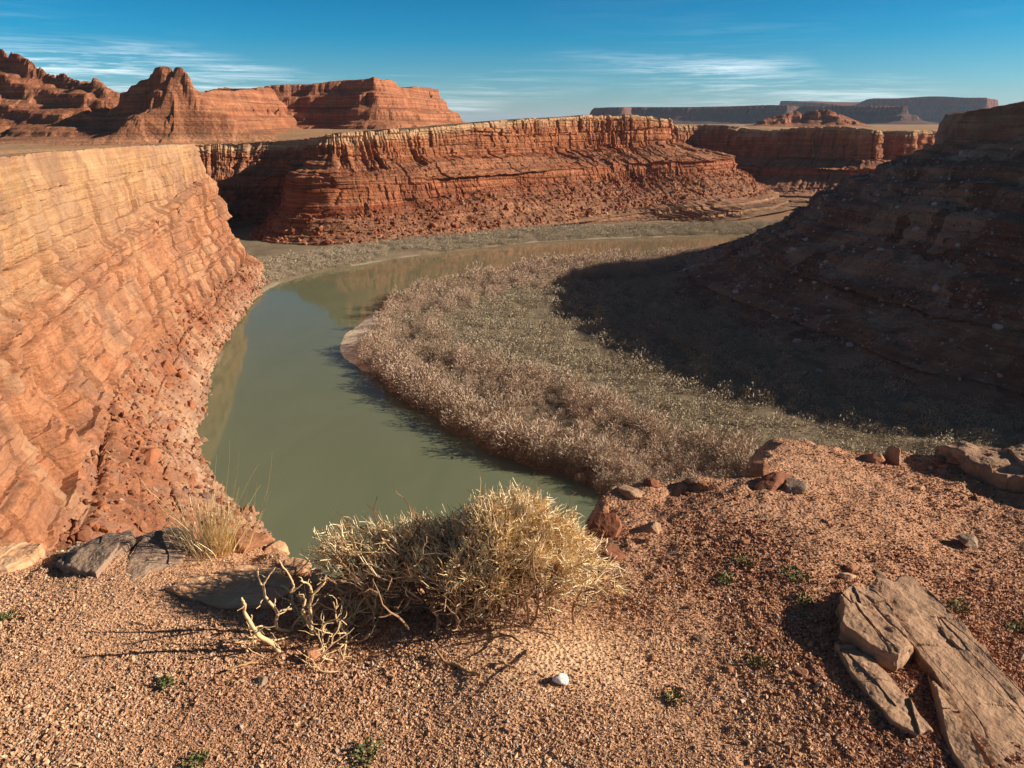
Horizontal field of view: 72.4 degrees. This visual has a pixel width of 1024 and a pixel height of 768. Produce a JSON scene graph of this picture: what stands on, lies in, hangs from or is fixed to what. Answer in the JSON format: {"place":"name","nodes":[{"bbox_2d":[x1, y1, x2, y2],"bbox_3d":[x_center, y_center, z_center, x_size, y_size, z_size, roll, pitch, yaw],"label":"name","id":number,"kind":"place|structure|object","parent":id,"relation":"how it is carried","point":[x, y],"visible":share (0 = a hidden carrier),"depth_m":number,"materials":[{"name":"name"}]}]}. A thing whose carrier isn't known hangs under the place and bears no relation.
{"place":"outdoors","nodes":[
{"label":"outdoors","id":0,"kind":"place"},
{"bbox_2d":[0,143,271,552],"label":"cliff","id":1,"kind":"structure","parent":0,"point":[109,256],"depth_m":125.43,"materials":[{"name":"stone"}]},
{"bbox_2d":[50,253,271,551],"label":"talus rubble","id":2,"kind":"object","parent":1,"relation":"on","point":[82,534],"visible":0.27,"depth_m":121.33,"materials":[{"name":"stone"}]},
{"bbox_2d":[140,447,161,466],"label":"talus boulder","id":3,"kind":"object","parent":2,"relation":"on","point":[152,455],"visible":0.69,"depth_m":108.56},
{"bbox_2d":[161,360,177,374],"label":"talus boulder","id":4,"kind":"object","parent":2,"relation":"on","point":[168,367],"visible":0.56,"depth_m":151.70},
{"bbox_2d":[175,368,186,379],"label":"talus boulder","id":5,"kind":"object","parent":2,"relation":"on","point":[182,374],"visible":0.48,"depth_m":155.23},
{"bbox_2d":[187,400,195,409],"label":"talus boulder","id":6,"kind":"object","parent":2,"relation":"on","point":[191,404],"visible":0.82,"depth_m":148.29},
{"bbox_2d":[0,49,465,144],"bbox_3d":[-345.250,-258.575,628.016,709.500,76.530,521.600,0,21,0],"label":"butte","id":7,"kind":"object","parent":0,"point":[159,105],"visible":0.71,"depth_m":500.27,"materials":[{"name":"stone"}]},
{"bbox_2d":[0,124,938,154],"bbox_3d":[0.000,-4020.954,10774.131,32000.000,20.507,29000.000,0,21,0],"label":"plateau","id":8,"kind":"structure","parent":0,"point":[297,134],"depth_m":560.50,"materials":[{"name":"stone"}]},
{"bbox_2d":[745,109,873,126],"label":"butte","id":9,"kind":"object","parent":8,"relation":"on","point":[820,118],"visible":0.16,"depth_m":1051.80,"materials":[{"name":"stone"}]},
{"bbox_2d":[196,235,747,578],"bbox_3d":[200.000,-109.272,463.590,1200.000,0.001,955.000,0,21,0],"label":"river","id":10,"kind":"structure","parent":0,"point":[312,413],"depth_m":147.39,"materials":[{"name":"liquid"}]},
{"bbox_2d":[195,114,799,244],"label":"cliff","id":11,"kind":"structure","parent":0,"point":[349,175],"depth_m":428.80,"materials":[{"name":"stone"}]},
{"bbox_2d":[220,168,769,244],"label":"rubble","id":12,"kind":"object","parent":11,"relation":"on","point":[431,225],"visible":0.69,"depth_m":421.30,"materials":[{"name":"stone"}]},
{"bbox_2d":[0,437,1023,767],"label":"ground","id":13,"kind":"structure","parent":0,"point":[784,502],"depth_m":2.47,"materials":[{"name":"gravel"}]},
{"bbox_2d":[0,610,17,620],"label":"green weed","id":14,"kind":"object","parent":13,"relation":"on","point":[3,616],"visible":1,"depth_m":2.50,"materials":[{"name":"green plant"}]},
{"bbox_2d":[0,542,44,574],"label":"flat rock","id":15,"kind":"object","parent":13,"relation":"on","point":[17,556],"visible":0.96,"depth_m":2.88,"materials":[{"name":"beige stone"}]},
{"bbox_2d":[56,530,136,577],"bbox_3d":[-1.710,0.745,2.891,0.276,0.193,0.324,0,21,0],"label":"layered rock","id":16,"kind":"object","parent":13,"relation":"on","point":[95,557],"visible":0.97,"depth_m":2.82,"materials":[{"name":"grey stone"}]},
{"bbox_2d":[124,526,195,584],"bbox_3d":[-1.450,0.759,2.895,0.231,0.216,0.428,0,21,0],"label":"layered rock","id":17,"kind":"object","parent":13,"relation":"on","point":[154,551],"visible":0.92,"depth_m":2.87,"materials":[{"name":"grey stone"}]},
{"bbox_2d":[157,673,177,690],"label":"green weed","id":18,"kind":"object","parent":13,"relation":"on","point":[161,683],"visible":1,"depth_m":2.16,"materials":[{"name":"green plant"}]},
{"bbox_2d":[181,748,208,767],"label":"green weed","id":19,"kind":"object","parent":13,"relation":"on","point":[198,757],"visible":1,"depth_m":1.88,"materials":[{"name":"green plant"}]},
{"bbox_2d":[140,446,271,566],"bbox_3d":[-1.282,0.494,2.884,0.569,0.455,0.362,0,21,0],"label":"grass clump","id":20,"kind":"object","parent":13,"relation":"on","point":[209,536],"visible":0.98,"depth_m":2.91,"materials":[{"name":"plant"}]},
{"bbox_2d":[165,565,291,609],"bbox_3d":[-1.074,0.820,2.707,0.469,0.159,0.280,0,21,0],"label":"flat rock","id":21,"kind":"object","parent":13,"relation":"on","point":[227,588],"visible":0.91,"depth_m":2.66,"materials":[{"name":"beige stone"}]},
{"bbox_2d":[227,652,280,684],"bbox_3d":[-0.844,0.902,2.251,0.097,0.046,0.178,13,24,32],"label":"dead branch","id":22,"kind":"object","parent":13,"relation":"on","point":[276,655],"visible":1,"depth_m":2.25,"materials":[{"name":"brown wood"}]},
{"bbox_2d":[235,529,274,552],"bbox_3d":[-1.118,0.670,3.040,0.150,0.065,0.145,-12,23,-28],"label":"rim boulder","id":23,"kind":"object","parent":13,"relation":"on","point":[259,540],"visible":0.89,"depth_m":3.00,"materials":[{"name":"red stone"}]},
{"bbox_2d":[235,597,280,652],"bbox_3d":[-0.844,0.779,2.284,0.129,0.286,0.092,-17,26,-37],"label":"dead branch","id":24,"kind":"object","parent":13,"relation":"on","point":[272,643],"visible":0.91,"depth_m":2.29,"materials":[{"name":"brown wood"}]},
{"bbox_2d":[254,676,267,686],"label":"grey pebble","id":25,"kind":"object","parent":13,"relation":"on","point":[261,681],"visible":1,"depth_m":2.17,"materials":[{"name":"stone"}]},
{"bbox_2d":[256,567,290,632],"bbox_3d":[-0.829,0.732,2.372,0.066,0.314,0.109,16,26,37],"label":"dead branch","id":26,"kind":"object","parent":13,"relation":"on","point":[277,628],"visible":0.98,"depth_m":2.37,"materials":[{"name":"brown wood"}]},
{"bbox_2d":[264,540,289,555],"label":"rim boulder","id":27,"kind":"object","parent":13,"relation":"on","point":[278,546],"visible":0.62,"depth_m":3.02,"materials":[{"name":"beige stone"}]},
{"bbox_2d":[281,557,311,575],"bbox_3d":[-0.877,0.737,2.834,0.118,0.110,0.089,-11,23,-26],"label":"rim boulder","id":28,"kind":"object","parent":13,"relation":"on","point":[292,566],"visible":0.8,"depth_m":2.79,"materials":[{"name":"beige stone"}]},
{"bbox_2d":[305,647,320,662],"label":"red stone","id":29,"kind":"object","parent":13,"relation":"on","point":[312,652],"visible":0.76,"depth_m":2.29,"materials":[{"name":"stone"}]},
{"bbox_2d":[311,569,324,582],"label":"rim boulder","id":30,"kind":"object","parent":13,"relation":"on","point":[315,579],"visible":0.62,"depth_m":2.75,"materials":[{"name":"grey stone"}]},
{"bbox_2d":[240,560,467,672],"bbox_3d":[-0.452,0.733,2.459,0.855,0.418,0.604,0,21,0],"label":"dead shrub","id":31,"kind":"object","parent":13,"relation":"on","point":[306,615],"visible":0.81,"depth_m":2.39,"materials":[{"name":"brown wood"}]},
{"bbox_2d":[348,737,383,767],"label":"green weed","id":32,"kind":"object","parent":13,"relation":"on","point":[362,751],"visible":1,"depth_m":1.90,"materials":[{"name":"green plant"}]},
{"bbox_2d":[337,565,396,624],"bbox_3d":[-0.525,0.752,2.490,0.240,0.290,0.097,6,21,16],"label":"dead branch","id":33,"kind":"object","parent":13,"relation":"on","point":[358,606],"visible":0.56,"depth_m":2.48,"materials":[{"name":"brown wood"}]},
{"bbox_2d":[299,473,631,680],"bbox_3d":[-0.179,0.675,2.509,1.205,0.660,0.743,8,22,21],"label":"dry bush","id":34,"kind":"object","parent":13,"relation":"on","point":[501,541],"visible":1,"depth_m":2.42,"materials":[{"name":"plant"}]},
{"bbox_2d":[435,650,517,684],"bbox_3d":[-0.127,0.886,2.170,0.284,0.040,0.120,6,21,15],"label":"dead branch","id":35,"kind":"object","parent":13,"relation":"on","point":[457,665],"visible":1,"depth_m":2.18,"materials":[{"name":"brown wood"}]},
{"bbox_2d":[552,673,568,685],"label":"white stone","id":36,"kind":"object","parent":13,"relation":"on","point":[561,679],"visible":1,"depth_m":2.11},
{"bbox_2d":[585,512,621,539],"bbox_3d":[0.401,0.658,3.111,0.173,0.207,0.119,-1,21,-4],"label":"rim boulder","id":37,"kind":"object","parent":13,"relation":"on","point":[600,521],"visible":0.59,"depth_m":3.06,"materials":[{"name":"stone"}]},
{"bbox_2d":[601,545,623,561],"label":"rim boulder","id":38,"kind":"object","parent":13,"relation":"on","point":[615,550],"visible":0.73,"depth_m":2.88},
{"bbox_2d":[616,484,644,499],"bbox_3d":[0.579,0.541,3.393,0.154,0.086,0.110,12,24,29],"label":"rim boulder","id":39,"kind":"object","parent":13,"relation":"on","point":[628,492],"visible":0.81,"depth_m":3.36,"materials":[{"name":"stone"}]},
{"bbox_2d":[638,522,660,533],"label":"rim boulder","id":40,"kind":"object","parent":13,"relation":"on","point":[653,527],"visible":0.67,"depth_m":3.06,"materials":[{"name":"stone"}]},
{"bbox_2d":[643,477,659,487],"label":"edge rock","id":41,"kind":"object","parent":13,"relation":"on","point":[651,482],"visible":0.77,"depth_m":3.45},
{"bbox_2d":[662,685,683,706],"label":"green weed","id":42,"kind":"object","parent":13,"relation":"on","point":[676,695],"visible":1,"depth_m":2.10,"materials":[{"name":"green plant"}]},
{"bbox_2d":[685,477,698,484],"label":"edge rock","id":43,"kind":"object","parent":13,"relation":"on","point":[691,480],"visible":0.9,"depth_m":3.44,"materials":[{"name":"stone"}]},
{"bbox_2d":[695,634,705,642],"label":"loose stone","id":44,"kind":"object","parent":13,"relation":"on","point":[701,638],"visible":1,"depth_m":2.34,"materials":[{"name":"stone"}]},
{"bbox_2d":[697,481,707,489],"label":"edge rock","id":45,"kind":"object","parent":13,"relation":"on","point":[701,485],"visible":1,"depth_m":3.39,"materials":[{"name":"red stone"}]},
{"bbox_2d":[717,571,734,585],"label":"green weed","id":46,"kind":"object","parent":13,"relation":"on","point":[721,577],"visible":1,"depth_m":2.67,"materials":[{"name":"green plant"}]},
{"bbox_2d":[723,665,733,673],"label":"loose stone","id":47,"kind":"object","parent":13,"relation":"on","point":[729,669],"visible":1,"depth_m":2.20,"materials":[{"name":"red stone"}]},
{"bbox_2d":[728,553,759,568],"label":"green weed","id":48,"kind":"object","parent":13,"relation":"on","point":[747,560],"visible":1,"depth_m":2.77,"materials":[{"name":"green plant"}]},
{"bbox_2d":[743,652,774,669],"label":"green weed","id":49,"kind":"object","parent":13,"relation":"on","point":[759,661],"visible":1,"depth_m":2.22,"materials":[{"name":"green plant"}]},
{"bbox_2d":[749,461,769,476],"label":"rim boulder","id":50,"kind":"object","parent":13,"relation":"on","point":[759,468],"visible":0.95,"depth_m":3.45,"materials":[{"name":"red stone"}]},
{"bbox_2d":[753,471,789,491],"bbox_3d":[1.244,0.487,3.374,0.196,0.132,0.102,-13,24,-31],"label":"rim boulder","id":51,"kind":"object","parent":13,"relation":"on","point":[772,481],"visible":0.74,"depth_m":3.34,"materials":[{"name":"stone"}]},
{"bbox_2d":[783,478,807,494],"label":"rim boulder","id":52,"kind":"object","parent":13,"relation":"on","point":[794,486],"visible":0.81,"depth_m":3.31,"materials":[{"name":"grey stone"}]},
{"bbox_2d":[777,565,816,584],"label":"green weed","id":53,"kind":"object","parent":13,"relation":"on","point":[796,573],"visible":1,"depth_m":2.66,"materials":[{"name":"green plant"}]},
{"bbox_2d":[793,667,808,677],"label":"loose stone","id":54,"kind":"object","parent":13,"relation":"on","point":[802,672],"visible":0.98,"depth_m":2.17,"materials":[{"name":"red stone"}]},
{"bbox_2d":[793,590,813,607],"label":"green weed","id":55,"kind":"object","parent":13,"relation":"on","point":[803,595],"visible":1,"depth_m":2.53,"materials":[{"name":"green plant"}]},
{"bbox_2d":[836,573,856,579],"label":"flat stone","id":56,"kind":"object","parent":13,"relation":"on","point":[849,576],"visible":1,"depth_m":2.68,"materials":[{"name":"beige stone"}]},
{"bbox_2d":[845,563,858,571],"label":"loose stone","id":57,"kind":"object","parent":13,"relation":"on","point":[850,567],"visible":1,"depth_m":2.74,"materials":[{"name":"red stone"}]},
{"bbox_2d":[835,585,912,671],"bbox_3d":[1.191,0.855,2.364,0.221,0.208,0.374,0,21,0],"label":"sandstone slab","id":58,"kind":"object","parent":13,"relation":"on","point":[872,627],"depth_m":2.28,"materials":[{"name":"stone"}]},
{"bbox_2d":[865,453,885,462],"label":"rim boulder","id":59,"kind":"object","parent":13,"relation":"on","point":[875,457],"visible":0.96,"depth_m":3.85,"materials":[{"name":"red stone"}]},
{"bbox_2d":[874,570,885,578],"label":"loose stone","id":60,"kind":"object","parent":13,"relation":"on","point":[878,573],"visible":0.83,"depth_m":2.73,"materials":[{"name":"stone"}]},
{"bbox_2d":[834,644,932,735],"bbox_3d":[1.104,0.955,2.116,0.128,0.152,0.365,0,21,0],"label":"sandstone slab","id":61,"kind":"object","parent":13,"relation":"on","point":[876,683],"depth_m":2.06,"materials":[{"name":"stone"}]},
{"bbox_2d":[885,445,901,464],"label":"rim boulder","id":62,"kind":"object","parent":13,"relation":"on","point":[893,454],"visible":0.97,"depth_m":3.86,"materials":[{"name":"stone"}]},
{"bbox_2d":[912,485,924,490],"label":"flat stone","id":63,"kind":"object","parent":13,"relation":"on","point":[918,487],"visible":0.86,"depth_m":3.51,"materials":[{"name":"beige stone"}]},
{"bbox_2d":[866,576,1023,767],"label":"sandstone slab","id":64,"kind":"object","parent":13,"relation":"on","point":[979,687],"depth_m":2.18,"materials":[{"name":"stone"}]},
{"bbox_2d":[936,623,965,649],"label":"sandstone slab","id":65,"kind":"structure","parent":13,"relation":"on","point":[952,638],"depth_m":2.29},
{"bbox_2d":[945,598,972,612],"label":"green weed","id":66,"kind":"object","parent":13,"relation":"on","point":[953,602],"visible":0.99,"depth_m":2.61,"materials":[{"name":"green plant"}]},
{"bbox_2d":[928,675,992,767],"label":"sandstone slab","id":67,"kind":"object","parent":13,"relation":"on","point":[964,746],"depth_m":1.93,"materials":[{"name":"stone"}]},
{"bbox_2d":[956,533,977,548],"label":"flat stone","id":68,"kind":"object","parent":13,"relation":"on","point":[968,540],"visible":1,"depth_m":3.04,"materials":[{"name":"grey stone"}]},
{"bbox_2d":[935,441,1023,492],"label":"rim slab","id":69,"kind":"structure","parent":13,"relation":"on","point":[999,469],"depth_m":3.71,"materials":[{"name":"stone"}]},
{"bbox_2d":[1003,619,1023,634],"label":"green weed","id":70,"kind":"object","parent":13,"relation":"on","point":[1016,626],"visible":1,"depth_m":2.50,"materials":[{"name":"green plant"}]},
{"bbox_2d":[0,0,1023,122],"label":"sky","id":71,"kind":"structure","parent":0,"point":[489,60],"materials":[{"name":"blue"}]},
{"bbox_2d":[215,206,1023,527],"bbox_3d":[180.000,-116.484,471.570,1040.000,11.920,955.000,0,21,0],"label":"floodplain","id":72,"kind":"structure","parent":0,"point":[351,344],"depth_m":174.31,"materials":[{"name":"soil"}]},
{"bbox_2d":[529,442,557,468],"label":"tamarisk shrub","id":73,"kind":"object","parent":72,"relation":"on","point":[541,448],"visible":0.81,"depth_m":129.21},
{"bbox_2d":[535,450,558,469],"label":"tamarisk shrub","id":74,"kind":"object","parent":72,"relation":"on","point":[546,460],"visible":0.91,"depth_m":128.48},
{"bbox_2d":[547,441,571,466],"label":"tamarisk shrub","id":75,"kind":"object","parent":72,"relation":"on","point":[557,452],"visible":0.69,"depth_m":129.03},
{"bbox_2d":[553,435,587,467],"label":"tamarisk shrub","id":76,"kind":"object","parent":72,"relation":"on","point":[578,452],"visible":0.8,"depth_m":128.05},
{"bbox_2d":[563,448,581,471],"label":"tamarisk shrub","id":77,"kind":"object","parent":72,"relation":"on","point":[571,460],"visible":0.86,"depth_m":127.45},
{"bbox_2d":[568,447,589,470],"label":"tamarisk shrub","id":78,"kind":"object","parent":72,"relation":"on","point":[577,460],"visible":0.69,"depth_m":127.28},
{"bbox_2d":[573,472,586,484],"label":"tamarisk shrub","id":79,"kind":"object","parent":72,"relation":"on","point":[582,474],"visible":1,"depth_m":124.11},
{"bbox_2d":[355,244,818,474],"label":"tamarisk thicket","id":80,"kind":"object","parent":72,"relation":"on","point":[409,375],"visible":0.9,"depth_m":163.24,"materials":[{"name":"plant"}]},
{"bbox_2d":[579,443,608,473],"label":"tamarisk shrub","id":81,"kind":"object","parent":72,"relation":"on","point":[588,457],"visible":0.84,"depth_m":126.07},
{"bbox_2d":[584,430,621,462],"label":"tamarisk shrub","id":82,"kind":"object","parent":72,"relation":"on","point":[604,442],"visible":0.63,"depth_m":127.66,"materials":[{"name":"plant"}]},
{"bbox_2d":[593,469,615,493],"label":"tamarisk shrub","id":83,"kind":"object","parent":72,"relation":"on","point":[601,484],"visible":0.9,"depth_m":120.68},
{"bbox_2d":[591,454,617,477],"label":"tamarisk shrub","id":84,"kind":"object","parent":72,"relation":"on","point":[603,465],"visible":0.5,"depth_m":125.08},
{"bbox_2d":[592,456,619,481],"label":"tamarisk shrub","id":85,"kind":"object","parent":72,"relation":"on","point":[598,470],"visible":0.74,"depth_m":123.26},
{"bbox_2d":[598,470,620,489],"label":"tamarisk shrub","id":86,"kind":"object","parent":72,"relation":"on","point":[609,477],"visible":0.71,"depth_m":121.35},
{"bbox_2d":[595,439,631,467],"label":"tamarisk shrub","id":87,"kind":"object","parent":72,"relation":"on","point":[613,445],"visible":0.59,"depth_m":126.95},
{"bbox_2d":[604,456,628,480],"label":"tamarisk shrub","id":88,"kind":"object","parent":72,"relation":"on","point":[616,466],"visible":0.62,"depth_m":123.61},
{"bbox_2d":[611,469,636,486],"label":"tamarisk shrub","id":89,"kind":"object","parent":72,"relation":"on","point":[625,476],"visible":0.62,"depth_m":120.02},
{"bbox_2d":[615,453,638,477],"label":"tamarisk shrub","id":90,"kind":"object","parent":72,"relation":"on","point":[622,463],"visible":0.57,"depth_m":123.98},
{"bbox_2d":[238,220,1023,480],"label":"sagebrush","id":91,"kind":"object","parent":72,"relation":"on","point":[575,229],"visible":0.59,"depth_m":192.30,"materials":[{"name":"plant"}]},
{"bbox_2d":[619,459,647,482],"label":"tamarisk shrub","id":92,"kind":"object","parent":72,"relation":"on","point":[631,465],"visible":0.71,"depth_m":122.05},
{"bbox_2d":[630,464,656,484],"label":"tamarisk shrub","id":93,"kind":"object","parent":72,"relation":"on","point":[639,479],"visible":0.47,"depth_m":119.34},
{"bbox_2d":[632,464,654,479],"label":"tamarisk shrub","id":94,"kind":"object","parent":72,"relation":"on","point":[642,465],"visible":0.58,"depth_m":122.18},
{"bbox_2d":[635,453,652,470],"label":"tamarisk shrub","id":95,"kind":"object","parent":72,"relation":"on","point":[642,461],"visible":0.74,"depth_m":126.03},
{"bbox_2d":[655,460,676,480],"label":"tamarisk shrub","id":96,"kind":"object","parent":72,"relation":"on","point":[664,471],"visible":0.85,"depth_m":122.49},
{"bbox_2d":[667,460,685,476],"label":"tamarisk shrub","id":97,"kind":"object","parent":72,"relation":"on","point":[679,470],"visible":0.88,"depth_m":123.66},
{"bbox_2d":[670,451,686,468],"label":"tamarisk shrub","id":98,"kind":"object","parent":72,"relation":"on","point":[678,459],"visible":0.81,"depth_m":125.85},
{"bbox_2d":[677,460,698,475],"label":"tamarisk shrub","id":99,"kind":"object","parent":72,"relation":"on","point":[687,467],"visible":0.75,"depth_m":123.51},
{"bbox_2d":[681,465,700,476],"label":"tamarisk shrub","id":100,"kind":"object","parent":72,"relation":"on","point":[687,473],"visible":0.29,"depth_m":119.79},
{"bbox_2d":[681,451,706,474],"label":"tamarisk shrub","id":101,"kind":"object","parent":72,"relation":"on","point":[694,462],"visible":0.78,"depth_m":124.35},
{"bbox_2d":[703,463,718,477],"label":"tamarisk shrub","id":102,"kind":"object","parent":72,"relation":"on","point":[707,466],"visible":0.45,"depth_m":122.02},
{"bbox_2d":[710,467,734,478],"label":"tamarisk shrub","id":103,"kind":"object","parent":72,"relation":"on","point":[726,472],"visible":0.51,"depth_m":119.91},
{"bbox_2d":[710,455,737,477],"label":"tamarisk shrub","id":104,"kind":"object","parent":72,"relation":"on","point":[724,466],"visible":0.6,"depth_m":121.48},
{"bbox_2d":[723,452,746,474],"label":"tamarisk shrub","id":105,"kind":"object","parent":72,"relation":"on","point":[733,458],"visible":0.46,"depth_m":122.30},
{"bbox_2d":[732,456,749,474],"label":"tamarisk shrub","id":106,"kind":"object","parent":72,"relation":"on","point":[739,466],"visible":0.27,"depth_m":120.92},
{"bbox_2d":[589,96,997,124],"bbox_3d":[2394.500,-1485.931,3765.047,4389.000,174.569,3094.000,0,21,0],"label":"mesa","id":107,"kind":"structure","parent":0,"point":[930,110],"depth_m":3092.47,"materials":[{"name":"stone"}]},
{"bbox_2d":[672,124,936,206],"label":"side canyon cliff","id":108,"kind":"structure","parent":0,"point":[800,166],"depth_m":582.75,"materials":[{"name":"stone"}]},
{"bbox_2d":[659,101,1023,417],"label":"hillside","id":109,"kind":"structure","parent":0,"point":[985,135],"depth_m":210.62,"materials":[{"name":"stone"}]},
{"bbox_2d":[684,148,1023,393],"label":"hillside rubble","id":110,"kind":"object","parent":109,"relation":"on","point":[951,307],"visible":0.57,"depth_m":215.31,"materials":[{"name":"stone"}]},
{"bbox_2d":[992,323,1003,329],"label":"slope boulder","id":111,"kind":"object","parent":109,"relation":"on","point":[997,326],"visible":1,"depth_m":169.95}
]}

